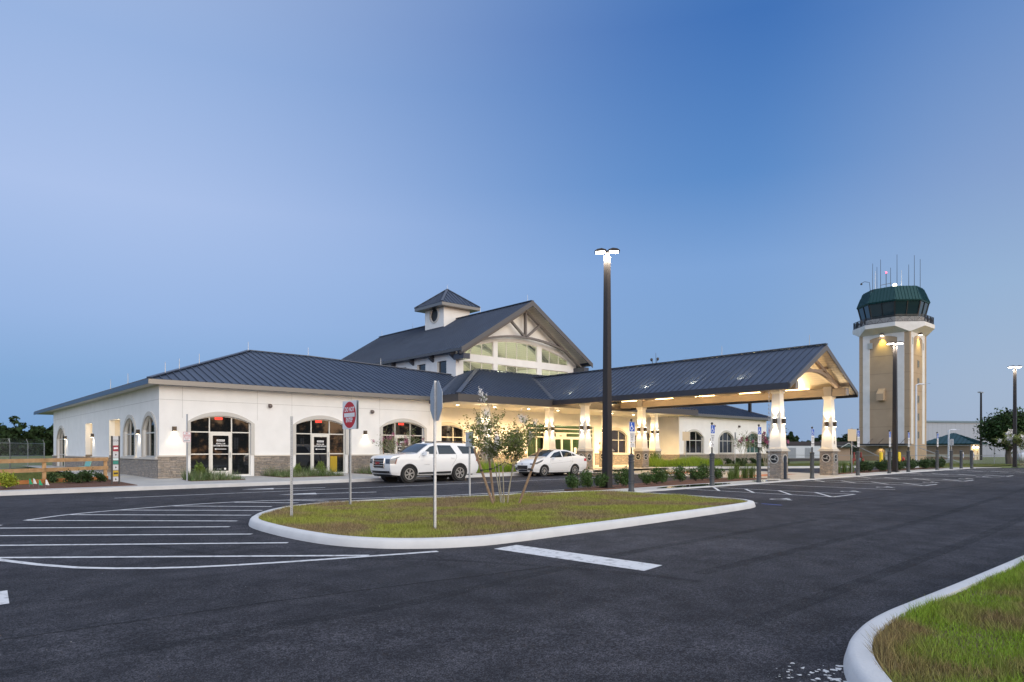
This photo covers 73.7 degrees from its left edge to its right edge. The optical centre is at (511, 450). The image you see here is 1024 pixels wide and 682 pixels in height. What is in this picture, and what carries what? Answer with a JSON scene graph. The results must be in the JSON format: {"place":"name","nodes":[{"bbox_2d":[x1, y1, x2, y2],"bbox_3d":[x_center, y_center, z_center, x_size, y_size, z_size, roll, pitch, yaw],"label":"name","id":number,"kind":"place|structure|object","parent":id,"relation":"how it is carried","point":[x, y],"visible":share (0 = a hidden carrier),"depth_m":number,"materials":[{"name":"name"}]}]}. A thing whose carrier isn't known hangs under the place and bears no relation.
{"place":"outdoors","nodes":[
{"label":"outdoors","id":0,"kind":"place"},
{"bbox_2d":[10,471,98,484],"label":"lawn grass","id":1,"kind":"structure","parent":0,"point":[28,476],"depth_m":37.51,"materials":[{"name":"green plant"}]},
{"bbox_2d":[177,468,245,480],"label":"border grass","id":2,"kind":"structure","parent":0,"point":[203,476],"depth_m":31.43,"materials":[{"name":"green plant"}]},
{"bbox_2d":[258,464,343,476],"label":"border grass","id":3,"kind":"structure","parent":0,"point":[284,473],"depth_m":35.42,"materials":[{"name":"green plant"}]},
{"bbox_2d":[0,465,715,490],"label":"terminal pavement","id":4,"kind":"structure","parent":0,"point":[139,480],"depth_m":32.12,"materials":[{"name":"concrete"}]},
{"bbox_2d":[0,480,134,489],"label":"planter mulch","id":5,"kind":"object","parent":4,"relation":"on","point":[72,484],"visible":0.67,"depth_m":26.88,"materials":[{"name":"brown plant"}]},
{"bbox_2d":[0,469,19,488],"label":"yellow shrub","id":6,"kind":"object","parent":5,"relation":"on","point":[7,480],"visible":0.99,"depth_m":24.69,"materials":[{"name":"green plant"}]},
{"bbox_2d":[46,470,61,482],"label":"shrub","id":7,"kind":"object","parent":5,"relation":"on","point":[50,476],"visible":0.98,"depth_m":28.91,"materials":[{"name":"green plant"}]},
{"bbox_2d":[60,469,75,482],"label":"shrub","id":8,"kind":"object","parent":5,"relation":"on","point":[67,475],"visible":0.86,"depth_m":28.52,"materials":[{"name":"green plant"}]},
{"bbox_2d":[71,471,92,482],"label":"shrub","id":9,"kind":"object","parent":5,"relation":"on","point":[81,477],"visible":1,"depth_m":28.56,"materials":[{"name":"green plant"}]},
{"bbox_2d":[93,471,107,481],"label":"shrub","id":10,"kind":"object","parent":5,"relation":"on","point":[100,476],"visible":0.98,"depth_m":29.41,"materials":[{"name":"green plant"}]},
{"bbox_2d":[111,436,119,483],"bbox_3d":[-16.098,0.425,27.718,0.320,2.030,0.072,0,0,-42],"label":"tenant sign","id":11,"kind":"object","parent":5,"relation":"on","point":[115,443],"visible":0.98,"depth_m":27.69,"materials":[{"name":"multicoloured"}]},
{"bbox_2d":[183,414,190,481],"bbox_3d":[-14.274,-0.090,29.979,0.330,3.030,0.078,0,0,-8],"label":"no parking sign","id":12,"kind":"object","parent":4,"relation":"on","point":[186,436],"visible":1,"depth_m":29.98,"materials":[{"name":"metal"}]},
{"bbox_2d":[182,479,245,480],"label":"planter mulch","id":13,"kind":"object","parent":4,"relation":"on","point":[216,480],"visible":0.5,"depth_m":31.07,"materials":[{"name":"brown soil"}]},
{"bbox_2d":[193,460,205,473],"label":"leafy shrub","id":14,"kind":"object","parent":13,"relation":"on","point":[199,467],"visible":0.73,"depth_m":31.83,"materials":[{"name":"green plant"}]},
{"bbox_2d":[34,288,770,478],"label":"terminal building","id":15,"kind":"structure","parent":4,"relation":"on","point":[240,408],"depth_m":43.58,"materials":[{"name":"white paint"}]},
{"bbox_2d":[56,425,65,466],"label":"window","id":16,"kind":"structure","parent":15,"relation":"in","point":[62,442],"depth_m":54.13,"materials":[{"name":"white glass"}]},
{"bbox_2d":[121,414,136,458],"bbox_3d":[-20.835,-0.765,37.274,0.300,2.410,2.960,0,0,-42],"label":"window","id":17,"kind":"structure","parent":15,"relation":"in","point":[131,429],"depth_m":37.58,"materials":[{"name":"glass"}]},
{"bbox_2d":[139,411,156,459],"bbox_3d":[-18.187,-0.765,34.302,0.300,2.410,2.960,0,0,-42],"label":"window","id":18,"kind":"structure","parent":15,"relation":"in","point":[151,427],"depth_m":34.67,"materials":[{"name":"silver metal"}]},
{"bbox_2d":[188,412,254,474],"bbox_3d":[-14.921,-0.350,34.996,3.380,3.280,0.230,0,0,-42],"label":"window","id":19,"kind":"structure","parent":15,"relation":"in","point":[218,440],"depth_m":35.10,"materials":[{"name":"glass"}]},
{"bbox_2d":[293,415,348,472],"bbox_3d":[-10.829,-0.350,38.641,3.380,3.280,0.230,0,0,-42],"label":"window","id":20,"kind":"structure","parent":15,"relation":"in","point":[315,438],"depth_m":38.69,"materials":[{"name":"glass"}]},
{"bbox_2d":[380,418,426,453],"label":"window","id":21,"kind":"structure","parent":15,"relation":"in","point":[401,425],"depth_m":42.21,"materials":[{"name":"black glass"}]},
{"bbox_2d":[442,422,466,442],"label":"window","id":22,"kind":"structure","parent":15,"relation":"in","point":[449,433],"depth_m":47.98,"materials":[{"name":"black glass"}]},
{"bbox_2d":[498,341,535,361],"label":"clerestory window","id":23,"kind":"structure","parent":15,"relation":"in","point":[499,341],"depth_m":55.13,"materials":[{"name":"silver metal"}]},
{"bbox_2d":[612,427,629,454],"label":"window","id":24,"kind":"structure","parent":15,"relation":"in","point":[618,438],"depth_m":60.15,"materials":[{"name":"glass"}]},
{"bbox_2d":[683,429,704,454],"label":"window","id":25,"kind":"structure","parent":15,"relation":"in","point":[694,446],"depth_m":63.52,"materials":[{"name":"glass"}]},
{"bbox_2d":[718,430,734,453],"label":"window","id":26,"kind":"structure","parent":15,"relation":"in","point":[724,438],"depth_m":67.10,"materials":[{"name":"glass"}]},
{"bbox_2d":[745,431,760,453],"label":"window","id":27,"kind":"structure","parent":15,"relation":"in","point":[752,450],"depth_m":70.41,"materials":[{"name":"glass"}]},
{"bbox_2d":[682,431,689,457],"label":"back facing sign","id":28,"kind":"object","parent":4,"relation":"on","point":[685,436],"visible":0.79,"depth_m":57.17,"materials":[{"name":"metal"}]},
{"bbox_2d":[649,455,723,466],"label":"bright grass bed","id":29,"kind":"object","parent":4,"relation":"on","point":[686,462],"visible":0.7,"depth_m":54.25,"materials":[{"name":"green plant"}]},
{"bbox_2d":[476,458,515,472],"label":"bright grass bed","id":30,"kind":"object","parent":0,"point":[506,468],"visible":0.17,"depth_m":41.43,"materials":[{"name":"green plant"}]},
{"bbox_2d":[0,468,1023,681],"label":"asphalt road","id":31,"kind":"structure","parent":0,"point":[824,583],"depth_m":8.31,"materials":[{"name":"black asphalt"}]},
{"bbox_2d":[0,490,551,568],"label":"hatch marking","id":32,"kind":"object","parent":31,"relation":"on","point":[64,566],"visible":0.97,"depth_m":11.11,"materials":[{"name":"paint"}]},
{"bbox_2d":[0,470,592,495],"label":"terminal kerb","id":33,"kind":"structure","parent":31,"relation":"on","point":[60,491],"depth_m":27.94,"materials":[{"name":"concrete"}]},
{"bbox_2d":[0,545,660,604],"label":"stop bar","id":34,"kind":"object","parent":31,"relation":"on","point":[614,562],"visible":1,"depth_m":10.42,"materials":[{"name":"paint"}]},
{"bbox_2d":[370,441,477,482],"bbox_3d":[-4.300,0.548,33.697,5.340,2.019,2.620,0,0,-42],"label":"parked suv","id":35,"kind":"object","parent":31,"relation":"on","point":[410,463],"visible":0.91,"depth_m":32.85,"materials":[{"name":"white paint"}]},
{"bbox_2d":[249,491,755,548],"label":"island kerb","id":36,"kind":"structure","parent":31,"relation":"on","point":[256,522],"depth_m":12.67,"materials":[{"name":"concrete"}]},
{"bbox_2d":[257,490,747,537],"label":"island grass","id":37,"kind":"structure","parent":31,"relation":"on","point":[486,520],"depth_m":16.16,"materials":[{"name":"green plant"}]},
{"bbox_2d":[290,416,292,515],"bbox_3d":[-4.944,0.390,15.314,0.056,2.320,0.043,0,0,-12],"label":"bare post","id":38,"kind":"object","parent":37,"relation":"on","point":[291,465],"visible":0.98,"depth_m":15.30,"materials":[{"name":"metal"}]},
{"bbox_2d":[343,400,358,504],"bbox_3d":[-4.357,0.095,18.418,0.070,2.870,0.760,0,0,-42],"label":"do not enter sign","id":39,"kind":"object","parent":37,"relation":"on","point":[350,415],"visible":1,"depth_m":18.39,"materials":[{"name":"metal"}]},
{"bbox_2d":[430,381,441,527],"bbox_3d":[-1.487,0.109,13.202,0.052,2.910,0.761,0,0,-24],"label":"stop sign","id":40,"kind":"object","parent":37,"relation":"on","point":[436,401],"visible":1,"depth_m":13.18,"materials":[{"name":"metal"}]},
{"bbox_2d":[466,432,473,494],"bbox_3d":[-1.358,0.453,21.826,0.059,2.110,0.460,0,0,-30],"label":"back facing sign","id":41,"kind":"object","parent":37,"relation":"on","point":[468,443],"visible":0.88,"depth_m":21.81,"materials":[{"name":"metal"}]},
{"bbox_2d":[473,448,503,503],"bbox_3d":[-0.602,0.730,18.615,0.912,1.602,0.229,0,0,-17],"label":"tree stake","id":42,"kind":"object","parent":37,"relation":"on","point":[483,476],"visible":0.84,"depth_m":18.54,"materials":[{"name":"black paint"}]},
{"bbox_2d":[487,454,500,500],"bbox_3d":[-0.471,0.724,19.347,0.086,1.598,1.130,0,0,-25],"label":"tree stake","id":43,"kind":"object","parent":37,"relation":"on","point":[491,479],"visible":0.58,"depth_m":19.58,"materials":[{"name":"black paint"}]},
{"bbox_2d":[505,448,539,502],"bbox_3d":[0.294,0.728,18.846,0.998,1.604,0.090,0,0,-2],"label":"tree stake","id":44,"kind":"object","parent":37,"relation":"on","point":[529,475],"visible":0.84,"depth_m":18.82,"materials":[{"name":"black paint"}]},
{"bbox_2d":[515,449,586,476],"bbox_3d":[2.284,0.708,40.139,4.637,1.586,2.120,0,0,-42],"label":"parked sedan","id":45,"kind":"object","parent":31,"relation":"on","point":[558,461],"visible":0.96,"depth_m":39.39,"materials":[{"name":"white paint"}]},
{"bbox_2d":[564,477,766,490],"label":"planter mulch","id":46,"kind":"object","parent":31,"relation":"on","point":[668,483],"visible":0.68,"depth_m":30.33,"materials":[{"name":"brown soil"}]},
{"bbox_2d":[565,473,579,488],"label":"round shrub","id":47,"kind":"object","parent":46,"relation":"on","point":[573,481],"visible":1,"depth_m":26.04,"materials":[{"name":"green plant"}]},
{"bbox_2d":[578,467,593,488],"bbox_3d":[2.893,1.062,26.702,0.627,0.886,0.736,0,0,11],"label":"round shrub","id":48,"kind":"object","parent":46,"relation":"on","point":[586,478],"visible":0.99,"depth_m":26.65,"materials":[{"name":"green plant"}]},
{"bbox_2d":[593,472,608,487],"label":"round shrub","id":49,"kind":"object","parent":46,"relation":"on","point":[600,480],"visible":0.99,"depth_m":27.05,"materials":[{"name":"green plant"}]},
{"bbox_2d":[595,248,619,487],"bbox_3d":[3.805,-3.284,27.297,1.055,9.553,0.602,0,0,22],"label":"lamp post","id":50,"kind":"object","parent":46,"relation":"on","point":[607,426],"visible":0.99,"depth_m":27.21,"materials":[{"name":"brown metal"}]},
{"bbox_2d":[612,465,628,486],"bbox_3d":[4.513,1.045,28.124,0.750,0.902,0.639,0,0,-11],"label":"round shrub","id":51,"kind":"object","parent":46,"relation":"on","point":[623,478],"visible":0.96,"depth_m":28.05,"materials":[{"name":"green plant"}]},
{"bbox_2d":[638,470,654,484],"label":"round shrub","id":52,"kind":"object","parent":46,"relation":"on","point":[649,478],"visible":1,"depth_m":29.30,"materials":[{"name":"green plant"}]},
{"bbox_2d":[651,465,666,483],"bbox_3d":[6.434,1.052,29.980,0.716,0.861,0.610,0,0,-26],"label":"round shrub","id":53,"kind":"object","parent":46,"relation":"on","point":[659,475],"visible":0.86,"depth_m":29.87,"materials":[{"name":"green plant"}]},
{"bbox_2d":[671,463,686,481],"bbox_3d":[7.770,1.020,31.832,0.750,0.902,0.639,0,0,-41],"label":"round shrub","id":54,"kind":"object","parent":46,"relation":"on","point":[678,474],"visible":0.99,"depth_m":31.78,"materials":[{"name":"green plant"}]},
{"bbox_2d":[685,466,705,480],"bbox_3d":[8.780,1.093,32.648,0.940,0.744,0.666,0,0,42],"label":"round shrub","id":55,"kind":"object","parent":46,"relation":"on","point":[695,474],"visible":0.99,"depth_m":32.56,"materials":[{"name":"green plant"}]},
{"bbox_2d":[698,462,709,479],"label":"round shrub","id":56,"kind":"object","parent":46,"relation":"on","point":[706,468],"visible":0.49,"depth_m":33.50,"materials":[{"name":"green plant"}]},
{"bbox_2d":[708,466,724,478],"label":"round shrub","id":57,"kind":"object","parent":46,"relation":"on","point":[719,472],"visible":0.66,"depth_m":33.91,"materials":[{"name":"green plant"}]},
{"bbox_2d":[728,461,743,478],"bbox_3d":[11.597,0.950,35.101,1.308,0.985,1.497,0,0,-15],"label":"grass clump","id":58,"kind":"object","parent":46,"relation":"on","point":[736,472],"visible":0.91,"depth_m":34.93,"materials":[{"name":"green plant"}]},
{"bbox_2d":[661,466,918,468],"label":"wing kerb","id":59,"kind":"structure","parent":31,"relation":"on","point":[725,467],"depth_m":53.35,"materials":[{"name":"concrete"}]},
{"bbox_2d":[635,468,972,491],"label":"walkway kerb","id":60,"kind":"structure","parent":31,"relation":"on","point":[784,481],"depth_m":32.40,"materials":[{"name":"concrete"}]},
{"bbox_2d":[769,662,846,681],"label":"paint splash","id":61,"kind":"object","parent":31,"relation":"on","point":[830,678],"visible":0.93,"depth_m":5.17,"materials":[{"name":"paint"}]},
{"bbox_2d":[693,469,1022,496],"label":"stall marking","id":62,"kind":"object","parent":31,"relation":"on","point":[853,482],"visible":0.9,"depth_m":29.72,"materials":[{"name":"paint"}]},
{"bbox_2d":[843,555,1023,681],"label":"foreground kerb","id":63,"kind":"structure","parent":31,"relation":"on","point":[859,663],"depth_m":5.64,"materials":[{"name":"concrete"}]},
{"bbox_2d":[995,427,1023,466],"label":"crape myrtle","id":64,"kind":"object","parent":31,"relation":"on","point":[1010,436],"visible":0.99,"depth_m":54.60,"materials":[{"name":"white plant"}]},
{"bbox_2d":[1007,365,1022,466],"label":"lamp post","id":65,"kind":"object","parent":31,"relation":"on","point":[1014,464],"visible":1,"depth_m":54.48,"materials":[{"name":"brown metal"}]},
{"bbox_2d":[0,455,1023,480],"bbox_3d":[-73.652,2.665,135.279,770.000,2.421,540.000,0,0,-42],"label":"lawn","id":66,"kind":"structure","parent":0,"point":[2,465],"depth_m":76.81,"materials":[{"name":"green plant"}]},
{"bbox_2d":[0,438,44,468],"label":"chain link fence","id":67,"kind":"object","parent":66,"relation":"on","point":[10,453],"visible":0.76,"depth_m":55.11,"materials":[{"name":"silver metal"}]},
{"bbox_2d":[0,416,52,455],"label":"distant wood","id":68,"kind":"object","parent":66,"relation":"on","point":[39,434],"visible":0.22,"depth_m":185.26,"materials":[{"name":"green plant"}]},
{"bbox_2d":[0,457,107,484],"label":"wooden fence","id":69,"kind":"object","parent":66,"relation":"on","point":[44,469],"visible":0.77,"depth_m":28.93,"materials":[{"name":"brown wood"}]},
{"bbox_2d":[766,431,858,454],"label":"distant wood","id":70,"kind":"object","parent":66,"relation":"on","point":[790,437],"visible":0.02,"depth_m":230.89,"materials":[{"name":"green plant"}]},
{"bbox_2d":[819,467,934,473],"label":"planter mulch","id":71,"kind":"object","parent":66,"relation":"on","point":[867,471],"visible":0.39,"depth_m":45.15,"materials":[{"name":"brown soil"}]},
{"bbox_2d":[848,428,855,472],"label":"back facing sign","id":72,"kind":"object","parent":71,"relation":"on","point":[851,434],"visible":1,"depth_m":42.32,"materials":[{"name":"metal"}]},
{"bbox_2d":[860,460,871,471],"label":"hedge shrub","id":73,"kind":"object","parent":71,"relation":"on","point":[864,466],"visible":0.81,"depth_m":43.31,"materials":[{"name":"green plant"}]},
{"bbox_2d":[873,457,887,470],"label":"hedge shrub","id":74,"kind":"object","parent":71,"relation":"on","point":[882,464],"visible":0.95,"depth_m":44.86,"materials":[{"name":"green plant"}]},
{"bbox_2d":[926,433,987,459],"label":"green roofed building","id":75,"kind":"structure","parent":66,"relation":"on","point":[959,439],"depth_m":102.93,"materials":[{"name":"brown"}]},
{"bbox_2d":[926,421,1023,456],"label":"metal hangar","id":76,"kind":"structure","parent":66,"relation":"on","point":[941,428],"depth_m":151.84,"materials":[{"name":"white metal"}]},
{"bbox_2d":[978,392,983,459],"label":"lamp post","id":77,"kind":"object","parent":66,"relation":"on","point":[980,420],"visible":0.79,"depth_m":100.07,"materials":[{"name":"brown metal"}]},
{"bbox_2d":[0,0,1023,441],"label":"sky","id":78,"kind":"structure","parent":0,"point":[184,180],"materials":[{"name":"blue"}]},
{"bbox_2d":[593,468,820,478],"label":"canopy plaza","id":79,"kind":"structure","parent":0,"point":[638,471],"depth_m":42.80,"materials":[{"name":"concrete"}]},
{"bbox_2d":[532,335,857,478],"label":"entrance canopy","id":80,"kind":"object","parent":79,"relation":"on","point":[781,376],"visible":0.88,"depth_m":40.16,"materials":[{"name":"metal"}]},
{"bbox_2d":[594,467,1001,490],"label":"car park walkway","id":81,"kind":"structure","parent":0,"point":[748,481],"depth_m":34.58,"materials":[{"name":"concrete"}]},
{"bbox_2d":[628,419,634,491],"bbox_3d":[4.446,0.175,25.352,0.278,2.720,0.242,0,0,-9],"label":"sign bollard","id":82,"kind":"object","parent":81,"relation":"on","point":[631,455],"visible":1,"depth_m":25.28,"materials":[{"name":"grey metal"}]},
{"bbox_2d":[709,422,714,485],"bbox_3d":[8.532,0.151,29.126,0.242,2.720,0.278,0,0,15],"label":"sign bollard","id":83,"kind":"object","parent":81,"relation":"on","point":[711,460],"visible":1,"depth_m":29.07,"materials":[{"name":"grey metal"}]},
{"bbox_2d":[756,424,761,482],"bbox_3d":[11.498,0.133,31.795,0.242,2.720,0.278,0,0,15],"label":"sign bollard","id":84,"kind":"object","parent":81,"relation":"on","point":[758,473],"visible":1,"depth_m":31.72,"materials":[{"name":"grey metal"}]},
{"bbox_2d":[810,427,814,478],"bbox_3d":[15.645,0.109,35.557,0.278,2.720,0.242,0,0,-9],"label":"sign bollard","id":85,"kind":"object","parent":81,"relation":"on","point":[812,458],"visible":1,"depth_m":35.48,"materials":[{"name":"grey metal"}]},
{"bbox_2d":[855,428,859,475],"bbox_3d":[19.905,0.085,39.286,0.242,2.720,0.278,0,0,15],"label":"sign bollard","id":86,"kind":"object","parent":81,"relation":"on","point":[858,457],"visible":1,"depth_m":39.22,"materials":[{"name":"grey metal"}]},
{"bbox_2d":[887,430,891,472],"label":"sign bollard","id":87,"kind":"object","parent":81,"relation":"on","point":[889,462],"visible":0.99,"depth_m":42.40,"materials":[{"name":"grey metal"}]},
{"bbox_2d":[886,341,903,471],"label":"lamp post","id":88,"kind":"object","parent":81,"relation":"on","point":[895,431],"visible":0.98,"depth_m":44.38,"materials":[{"name":"brown metal"}]},
{"bbox_2d":[906,431,909,471],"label":"sign bollard","id":89,"kind":"object","parent":81,"relation":"on","point":[908,461],"visible":0.99,"depth_m":44.59,"materials":[{"name":"grey metal"}]},
{"bbox_2d":[918,456,930,468],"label":"hedge shrub","id":90,"kind":"object","parent":81,"relation":"on","point":[924,462],"visible":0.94,"depth_m":49.51,"materials":[{"name":"green plant"}]},
{"bbox_2d":[935,432,938,469],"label":"sign bollard","id":91,"kind":"object","parent":81,"relation":"on","point":[937,460],"visible":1,"depth_m":48.52,"materials":[{"name":"grey metal"}]},
{"bbox_2d":[949,439,953,468],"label":"sign bollard","id":92,"kind":"object","parent":81,"relation":"on","point":[951,442],"visible":0.99,"depth_m":50.48,"materials":[{"name":"grey metal"}]},
{"bbox_2d":[659,459,1022,468],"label":"wing lawn","id":93,"kind":"structure","parent":0,"point":[976,461],"depth_m":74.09,"materials":[{"name":"green plant"}]},
{"bbox_2d":[729,431,756,460],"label":"crape myrtle","id":94,"kind":"object","parent":93,"relation":"on","point":[742,439],"visible":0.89,"depth_m":63.84,"materials":[{"name":"green plant"}]},
{"bbox_2d":[746,428,789,465],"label":"crape myrtle","id":95,"kind":"object","parent":93,"relation":"on","point":[765,442],"visible":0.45,"depth_m":54.50,"materials":[{"name":"green plant"}]},
{"bbox_2d":[786,446,820,461],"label":"generator enclosure","id":96,"kind":"object","parent":93,"relation":"on","point":[801,455],"visible":0.58,"depth_m":84.69,"materials":[{"name":"white metal"}]},
{"bbox_2d":[768,442,854,460],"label":"service building","id":97,"kind":"structure","parent":93,"relation":"on","point":[843,456],"depth_m":88.19,"materials":[{"name":"beige"}]},
{"bbox_2d":[853,255,934,460],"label":"control tower","id":98,"kind":"structure","parent":93,"relation":"on","point":[895,313],"depth_m":88.11,"materials":[{"name":"brown"}]},
{"bbox_2d":[788,445,1023,463],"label":"chain link fence","id":99,"kind":"object","parent":93,"relation":"on","point":[970,447],"visible":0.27,"depth_m":67.22,"materials":[{"name":"silver metal"}]},
{"bbox_2d":[915,383,929,461],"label":"street light","id":100,"kind":"object","parent":93,"relation":"on","point":[916,418],"visible":0.85,"depth_m":69.14,"materials":[{"name":"metal"}]},
{"bbox_2d":[972,407,1023,465],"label":"broadleaf tree","id":101,"kind":"object","parent":93,"relation":"on","point":[993,427],"visible":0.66,"depth_m":65.49,"materials":[{"name":"green plant"}]},
{"bbox_2d":[863,555,1023,681],"bbox_3d":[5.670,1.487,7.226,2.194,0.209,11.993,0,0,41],"label":"foreground grass","id":102,"kind":"structure","parent":0,"point":[1007,582],"depth_m":5.62,"materials":[{"name":"green plant"}]},
{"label":"tree mulch","id":103,"kind":"structure","parent":0,"visible":0},
{"bbox_2d":[458,386,554,503],"bbox_3d":[-0.246,-0.146,18.976,2.422,3.292,2.388,0,0,36],"label":"crape myrtle","id":104,"kind":"object","parent":103,"relation":"on","point":[512,441],"visible":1,"depth_m":18.70,"materials":[{"name":"green plant"}]},
{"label":"planter mulch","id":105,"kind":"structure","parent":0,"visible":0},
{"bbox_2d":[371,425,424,453],"bbox_3d":[-6.533,-0.077,37.975,2.805,2.842,2.361,0,0,30],"label":"crape myrtle","id":106,"kind":"object","parent":105,"relation":"on","point":[405,442],"visible":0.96,"depth_m":37.90,"materials":[{"name":"green plant"}]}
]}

